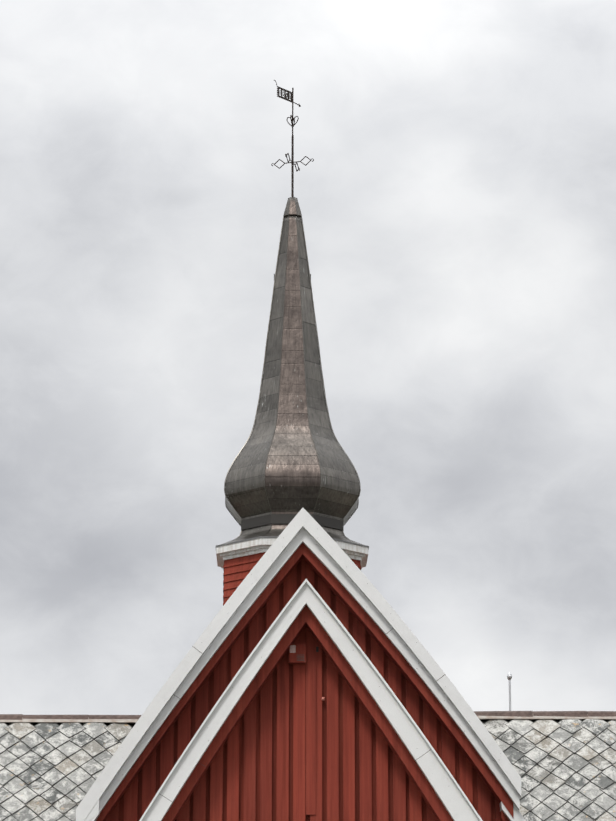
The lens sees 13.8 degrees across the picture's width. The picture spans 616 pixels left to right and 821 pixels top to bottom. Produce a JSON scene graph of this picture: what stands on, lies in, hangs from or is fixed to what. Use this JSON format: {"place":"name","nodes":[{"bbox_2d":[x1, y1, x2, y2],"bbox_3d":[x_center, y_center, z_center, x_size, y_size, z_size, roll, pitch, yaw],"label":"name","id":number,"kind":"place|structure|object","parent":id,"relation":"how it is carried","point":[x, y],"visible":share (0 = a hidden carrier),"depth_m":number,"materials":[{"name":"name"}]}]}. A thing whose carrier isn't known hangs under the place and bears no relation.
{"place":"outdoors","nodes":[
{"label":"outdoors","id":0,"kind":"place"},
{"bbox_2d":[241,514,343,529],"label":"spire base molding","id":1,"kind":"structure","parent":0,"point":[268,519],"depth_m":42.97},
{"bbox_2d":[106,558,500,820],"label":"nave gable wall","id":2,"kind":"structure","parent":0,"point":[136,799],"depth_m":32.79,"materials":[{"name":"red wood"}]},
{"bbox_2d":[76,508,520,820],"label":"nave verge boards","id":3,"kind":"object","parent":2,"relation":"attached to","point":[308,539],"visible":0.98,"depth_m":32.58,"materials":[{"name":"white wood"}]},
{"bbox_2d":[175,626,437,820],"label":"gable wall","id":4,"kind":"structure","parent":0,"point":[256,770],"depth_m":29.61,"materials":[{"name":"red wood"}]},
{"bbox_2d":[289,627,315,814],"bbox_3d":[-0.065,3.572,29.721,0.321,2.247,0.133,0,-15,-1],"label":"porch board","id":5,"kind":"object","parent":4,"relation":"attached to","point":[307,651],"visible":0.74,"depth_m":29.77,"materials":[{"name":"red wood"}]},
{"bbox_2d":[139,579,482,820],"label":"porch verge boards","id":6,"kind":"object","parent":4,"relation":"attached to","point":[444,796],"visible":0.98,"depth_m":29.44,"materials":[{"name":"white wood"}]},
{"bbox_2d":[0,0,615,714],"label":"sky","id":7,"kind":"structure","parent":0,"point":[456,198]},
{"bbox_2d":[507,672,511,710],"bbox_3d":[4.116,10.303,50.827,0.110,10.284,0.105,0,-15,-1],"label":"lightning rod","id":8,"kind":"object","parent":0,"point":[509,676],"visible":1,"depth_m":52.06,"materials":[{"name":"silver metal"}]},
{"bbox_3d":[-0.042,4.849,30.799,6.210,5.011,3.390,0,-15,-1],"label":"porch","id":9,"kind":"object","parent":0,"visible":0},
{"bbox_2d":[126,561,500,801],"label":"nails","id":10,"kind":"object","parent":9,"relation":"on","point":[288,631],"visible":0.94,"depth_m":32.44,"materials":[{"name":"grey"}]},
{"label":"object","id":11,"kind":"structure","parent":0,"visible":0},
{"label":"church walls","id":12,"kind":"object","parent":11,"relation":"on","visible":0},
{"bbox_2d":[0,722,135,820],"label":"transept roof slates","id":13,"kind":"object","parent":12,"relation":"on","point":[50,771],"visible":0.29,"depth_m":41.90,"materials":[{"name":"grey stone"}]},
{"bbox_2d":[0,714,140,722],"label":"ridge cap","id":14,"kind":"object","parent":13,"relation":"on","point":[13,718],"visible":0.52,"depth_m":42.69,"materials":[{"name":"grey metal"}]},
{"bbox_2d":[223,552,360,605],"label":"tower wall","id":15,"kind":"structure","parent":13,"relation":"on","point":[236,571],"depth_m":42.75,"materials":[{"name":"red wood"}]},
{"bbox_2d":[225,216,359,543],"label":"spire","id":16,"kind":"structure","parent":15,"relation":"on","point":[293,476],"depth_m":43.47,"materials":[{"name":"grey metal"}]},
{"bbox_2d":[220,216,362,544],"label":"spire ridges","id":17,"kind":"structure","parent":16,"relation":"attached to","point":[279,380],"depth_m":44.05,"materials":[{"name":"grey metal"}]},
{"bbox_2d":[283,197,301,217],"bbox_3d":[-0.272,-3.576,45.162,0.328,0.364,0.328,0,-15,-1],"label":"spire cap","id":18,"kind":"object","parent":17,"relation":"on","point":[292,208],"visible":0.77,"depth_m":45.05,"materials":[{"name":"grey metal"}]},
{"bbox_2d":[271,80,313,196],"bbox_3d":[-0.356,-4.649,45.407,0.750,2.400,0.569,7,-17,-26],"label":"weather vane","id":19,"kind":"object","parent":16,"relation":"on","point":[287,98],"visible":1,"depth_m":45.47,"materials":[{"name":"metal"}]},
{"bbox_2d":[216,536,368,568],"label":"tower cornice","id":20,"kind":"structure","parent":15,"relation":"attached to","point":[262,544],"depth_m":42.73,"materials":[{"name":"white wood"}]},
{"bbox_2d":[479,719,615,820],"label":"transept roof slates","id":21,"kind":"object","parent":12,"relation":"on","point":[565,769],"visible":0.44,"depth_m":41.97,"materials":[{"name":"grey stone"}]},
{"bbox_2d":[474,711,615,719],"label":"ridge cap","id":22,"kind":"object","parent":21,"relation":"on","point":[580,715],"visible":0.52,"depth_m":42.83,"materials":[{"name":"grey metal"}]},
{"bbox_3d":[-0.179,4.444,37.092,5.603,4.011,9.440,0,-15,-1],"label":"nave","id":23,"kind":"object","parent":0,"visible":0},
{"bbox_2d":[500,801,525,820],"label":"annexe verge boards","id":24,"kind":"object","parent":23,"relation":"attached to","point":[507,816],"visible":0.54,"depth_m":32.23,"materials":[{"name":"white paint"}]}
]}

